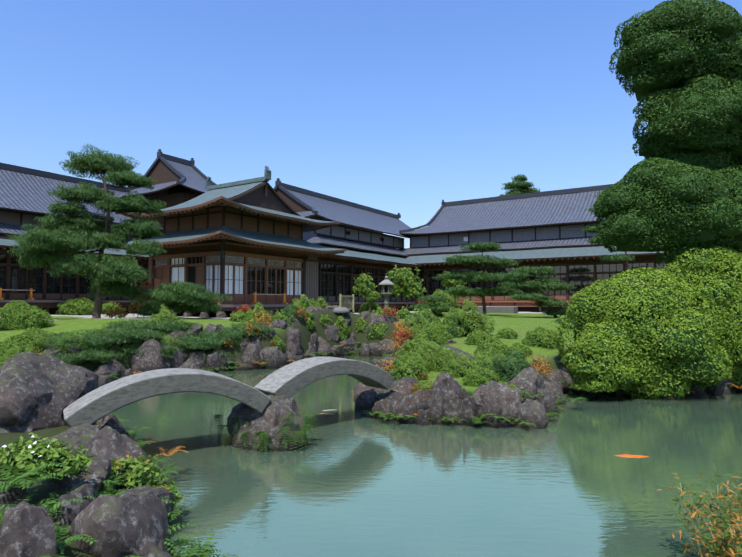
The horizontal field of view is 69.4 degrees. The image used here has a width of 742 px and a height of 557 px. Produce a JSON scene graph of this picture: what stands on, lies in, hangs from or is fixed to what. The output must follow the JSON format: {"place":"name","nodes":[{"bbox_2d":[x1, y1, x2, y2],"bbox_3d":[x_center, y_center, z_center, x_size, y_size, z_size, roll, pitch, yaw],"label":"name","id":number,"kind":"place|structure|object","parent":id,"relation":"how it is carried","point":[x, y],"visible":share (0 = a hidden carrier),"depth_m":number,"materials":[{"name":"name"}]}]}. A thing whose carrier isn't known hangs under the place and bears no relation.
{"place":"outdoors","nodes":[
{"label":"outdoors","id":0,"kind":"place"},
{"bbox_2d":[0,309,737,556],"bbox_3d":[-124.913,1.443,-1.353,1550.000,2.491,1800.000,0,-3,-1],"label":"ground","id":1,"kind":"structure","parent":0,"point":[521,324],"depth_m":16.78,"materials":[{"name":"green plant"}]},
{"bbox_2d":[0,297,122,355],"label":"shrubs","id":2,"kind":"object","parent":1,"relation":"on","point":[32,319],"depth_m":16.77,"materials":[{"name":"green plant"}]},
{"bbox_2d":[0,162,148,315],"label":"wing","id":3,"kind":"structure","parent":1,"relation":"on","point":[42,288],"depth_m":30.49,"materials":[{"name":"brown wood"}]},
{"bbox_2d":[0,223,140,241],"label":"lower roof","id":4,"kind":"structure","parent":3,"relation":"attached to","point":[7,229],"depth_m":30.04,"materials":[{"name":"grey tile"}]},
{"bbox_2d":[0,234,151,257],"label":"lower roof","id":5,"kind":"structure","parent":3,"relation":"attached to","point":[9,243],"depth_m":31.58,"materials":[{"name":"grey tile"}]},
{"bbox_2d":[0,169,163,229],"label":"roof","id":6,"kind":"structure","parent":3,"relation":"on","point":[22,192],"depth_m":33.23,"materials":[{"name":"grey tile"}]},
{"bbox_2d":[0,352,167,556],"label":"rocks","id":7,"kind":"object","parent":1,"relation":"on","point":[39,392],"visible":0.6,"depth_m":3.96,"materials":[{"name":"grey stone"}]},
{"bbox_2d":[5,144,167,318],"bbox_3d":[-10.795,-1.764,20.537,5.672,6.942,3.646,0,-3,-1],"label":"pine","id":8,"kind":"object","parent":1,"relation":"on","point":[112,279],"visible":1,"depth_m":20.22,"materials":[{"name":"green plant"}]},
{"bbox_2d":[0,432,237,556],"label":"bank plants","id":9,"kind":"object","parent":1,"relation":"on","point":[48,462],"visible":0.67,"depth_m":4.19,"materials":[{"name":"green plant"}]},
{"bbox_2d":[128,280,232,316],"bbox_3d":[-7.436,0.899,21.130,3.941,1.743,2.608,1,-3,-23],"label":"shrub","id":10,"kind":"object","parent":1,"relation":"on","point":[193,297],"visible":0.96,"depth_m":20.70,"materials":[{"name":"green plant"}]},
{"bbox_2d":[142,310,281,317],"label":"rocks","id":11,"kind":"object","parent":1,"relation":"on","point":[220,314],"visible":0.21,"depth_m":25.54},
{"bbox_2d":[122,166,343,317],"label":"pavilion","id":12,"kind":"structure","parent":1,"relation":"on","point":[251,275],"depth_m":27.62,"materials":[{"name":"brown wood"}]},
{"bbox_2d":[128,181,339,231],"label":"roof","id":13,"kind":"structure","parent":12,"relation":"on","point":[258,201],"depth_m":28.61,"materials":[{"name":"teal metal"}]},
{"bbox_2d":[124,226,346,256],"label":"lower roof","id":14,"kind":"structure","parent":12,"relation":"on","point":[266,239],"depth_m":27.00,"materials":[{"name":"teal metal"}]},
{"bbox_2d":[227,394,307,451],"bbox_3d":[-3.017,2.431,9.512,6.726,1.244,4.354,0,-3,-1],"label":"rock","id":15,"kind":"object","parent":1,"relation":"on","point":[268,419],"visible":0.35,"depth_m":7.62,"materials":[{"name":"grey stone"}]},
{"bbox_2d":[63,368,270,426],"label":"stone bridge","id":16,"kind":"structure","parent":15,"relation":"on","point":[94,406],"depth_m":6.95,"materials":[{"name":"stone"}]},
{"bbox_2d":[254,356,393,397],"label":"stone bridge","id":17,"kind":"structure","parent":15,"relation":"on","point":[290,380],"depth_m":8.67,"materials":[{"name":"stone"}]},
{"bbox_2d":[0,294,535,381],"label":"shrubs","id":18,"kind":"object","parent":1,"relation":"on","point":[432,336],"visible":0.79,"depth_m":12.28,"materials":[{"name":"green plant"}]},
{"bbox_2d":[127,149,418,312],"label":"house","id":19,"kind":"structure","parent":1,"relation":"on","point":[336,275],"depth_m":39.04,"materials":[{"name":"brown wood"}]},
{"bbox_2d":[117,159,207,198],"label":"hall roof","id":20,"kind":"structure","parent":19,"relation":"on","point":[166,177],"depth_m":39.77,"materials":[{"name":"tile"}]},
{"bbox_2d":[276,188,413,237],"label":"hall roof","id":21,"kind":"structure","parent":19,"relation":"on","point":[343,214],"depth_m":43.76,"materials":[{"name":"tile"}]},
{"bbox_2d":[307,235,408,256],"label":"lower roof","id":22,"kind":"structure","parent":19,"relation":"attached to","point":[319,239],"depth_m":39.85,"materials":[{"name":"tile"}]},
{"bbox_2d":[312,244,427,267],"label":"lower roof","id":23,"kind":"structure","parent":19,"relation":"on","point":[364,255],"depth_m":38.69,"materials":[{"name":"teal metal"}]},
{"bbox_2d":[13,279,554,402],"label":"shrubs","id":24,"kind":"object","parent":1,"relation":"on","point":[400,334],"visible":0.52,"depth_m":17.01,"materials":[{"name":"orange plant"}]},
{"bbox_2d":[97,316,475,386],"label":"shore rocks","id":25,"kind":"object","parent":1,"relation":"on","point":[294,335],"depth_m":18.22,"materials":[{"name":"grey stone"}]},
{"bbox_2d":[333,307,349,318],"bbox_3d":[-1.199,1.430,21.254,0.746,0.604,0.727,0,-3,-1],"label":"stone lantern","id":26,"kind":"object","parent":1,"relation":"on","point":[341,310],"visible":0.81,"depth_m":21.02,"materials":[{"name":"stone"}]},
{"bbox_2d":[229,289,459,349],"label":"shrubs","id":27,"kind":"object","parent":1,"relation":"on","point":[238,315],"visible":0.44,"depth_m":20.95,"materials":[{"name":"green plant"}]},
{"bbox_2d":[339,294,353,311],"bbox_3d":[-0.966,0.992,21.592,0.090,0.726,0.987,-2,-3,32],"label":"bamboo fence","id":28,"kind":"object","parent":1,"relation":"on","point":[341,296],"visible":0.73,"depth_m":21.58,"materials":[{"name":"beige wood"}]},
{"bbox_2d":[379,276,393,307],"bbox_3d":[0.867,0.933,29.943,0.986,2.200,0.857,1,-3,-23],"label":"stone lantern","id":29,"kind":"object","parent":1,"relation":"on","point":[386,288],"visible":0.92,"depth_m":29.79,"materials":[{"name":"stone"}]},
{"bbox_2d":[42,305,741,556],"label":"shoreline rocks","id":30,"kind":"object","parent":1,"relation":"on","point":[110,439],"visible":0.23,"depth_m":11.91,"materials":[{"name":"grey stone"}]},
{"bbox_2d":[34,318,274,365],"bbox_3d":[-6.674,1.869,15.722,3.642,1.414,7.243,-2,-3,41],"label":"creeping pine","id":31,"kind":"object","parent":30,"relation":"on","point":[136,332],"visible":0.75,"depth_m":15.16,"materials":[{"name":"green plant"}]},
{"bbox_2d":[353,264,466,310],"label":"small trees","id":32,"kind":"object","parent":1,"relation":"on","point":[403,280],"visible":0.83,"depth_m":32.60,"materials":[{"name":"green plant"}]},
{"bbox_2d":[109,342,741,548],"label":"shoreline plants","id":33,"kind":"object","parent":1,"relation":"on","point":[138,442],"visible":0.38,"depth_m":7.62,"materials":[{"name":"green plant"}]},
{"bbox_2d":[409,294,457,317],"bbox_3d":[2.771,1.303,23.851,2.330,1.275,1.555,0,-3,-1],"label":"pine","id":34,"kind":"object","parent":1,"relation":"on","point":[434,307],"visible":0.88,"depth_m":23.52,"materials":[{"name":"green plant"}]},
{"bbox_2d":[443,298,496,336],"bbox_3d":[3.022,1.288,17.692,1.596,1.310,3.670,0,-3,-1],"label":"maple bush","id":35,"kind":"object","parent":1,"relation":"on","point":[471,321],"visible":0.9,"depth_m":16.27,"materials":[{"name":"green plant"}]},
{"bbox_2d":[393,345,561,377],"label":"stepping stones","id":36,"kind":"object","parent":1,"relation":"on","point":[560,361],"visible":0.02,"depth_m":13.04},
{"bbox_2d":[433,242,522,313],"bbox_3d":[5.654,0.068,28.099,4.672,4.112,3.030,0,-3,-1],"label":"pine","id":37,"kind":"object","parent":1,"relation":"on","point":[478,261],"visible":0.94,"depth_m":27.74,"materials":[{"name":"green plant"}]},
{"bbox_2d":[393,326,572,400],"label":"shrubs","id":38,"kind":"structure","parent":1,"relation":"on","point":[545,338],"depth_m":13.24,"materials":[{"name":"green plant"}]},
{"bbox_2d":[475,306,517,312],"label":"stone step slab","id":39,"kind":"structure","parent":1,"relation":"on","point":[501,309],"depth_m":35.03,"materials":[{"name":"stone"}]},
{"bbox_2d":[499,174,539,195],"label":"conifer","id":40,"kind":"object","parent":1,"relation":"on","point":[521,185],"visible":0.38,"depth_m":65.95,"materials":[{"name":"green plant"}]},
{"bbox_2d":[353,356,707,427],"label":"rocks","id":41,"kind":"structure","parent":1,"relation":"on","point":[451,398],"depth_m":9.15,"materials":[{"name":"grey stone"}]},
{"bbox_2d":[497,265,575,317],"bbox_3d":[7.944,0.677,25.026,3.912,2.678,2.502,0,-3,-1],"label":"pine","id":42,"kind":"object","parent":1,"relation":"on","point":[538,283],"visible":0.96,"depth_m":24.66,"materials":[{"name":"green plant"}]},
{"bbox_2d":[399,184,680,311],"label":"wing","id":43,"kind":"structure","parent":1,"relation":"on","point":[581,273],"depth_m":40.66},
{"bbox_2d":[394,237,602,255],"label":"lower roof","id":44,"kind":"structure","parent":43,"relation":"attached to","point":[573,242],"depth_m":41.12,"materials":[{"name":"grey tile"}]},
{"bbox_2d":[400,188,623,236],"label":"roof","id":45,"kind":"structure","parent":43,"relation":"on","point":[569,208],"depth_m":44.08,"materials":[{"name":"grey tile"}]},
{"bbox_2d":[400,245,663,264],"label":"lower roof","id":46,"kind":"structure","parent":43,"relation":"attached to","point":[564,252],"depth_m":38.61,"materials":[{"name":"grey tile"}]},
{"bbox_2d":[551,309,577,324],"bbox_3d":[7.934,1.636,20.071,2.457,1.150,1.706,0,-3,-1],"label":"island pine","id":47,"kind":"object","parent":1,"relation":"on","point":[559,321],"visible":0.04,"depth_m":19.81,"materials":[{"name":"green plant"}]},
{"bbox_2d":[580,190,634,280],"bbox_3d":[13.918,-1.552,30.270,3.750,7.398,2.659,2,-3,-33],"label":"tree","id":48,"kind":"object","parent":1,"relation":"on","point":[607,258],"visible":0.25,"depth_m":30.17,"materials":[{"name":"green plant"}]},
{"bbox_2d":[554,0,741,399],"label":"tree","id":49,"kind":"object","parent":1,"relation":"on","point":[678,202],"visible":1,"depth_m":12.43,"materials":[{"name":"green plant"}]},
{"bbox_2d":[658,464,741,556],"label":"nandina","id":50,"kind":"object","parent":1,"relation":"on","point":[729,532],"visible":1,"depth_m":4.10,"materials":[{"name":"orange plant"}]},
{"bbox_2d":[0,0,741,248],"label":"sky","id":51,"kind":"structure","parent":0,"point":[404,107],"materials":[{"name":"blue"}]},
{"bbox_2d":[98,355,741,556],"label":"pond water","id":52,"kind":"structure","parent":0,"point":[352,482],"depth_m":6.28,"materials":[{"name":"teal liquid"}]},
{"bbox_2d":[614,454,648,456],"bbox_3d":[3.383,2.376,7.181,0.640,0.042,0.220,0,-3,7],"label":"koi","id":53,"kind":"object","parent":52,"relation":"in","point":[625,455],"visible":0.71,"depth_m":7.14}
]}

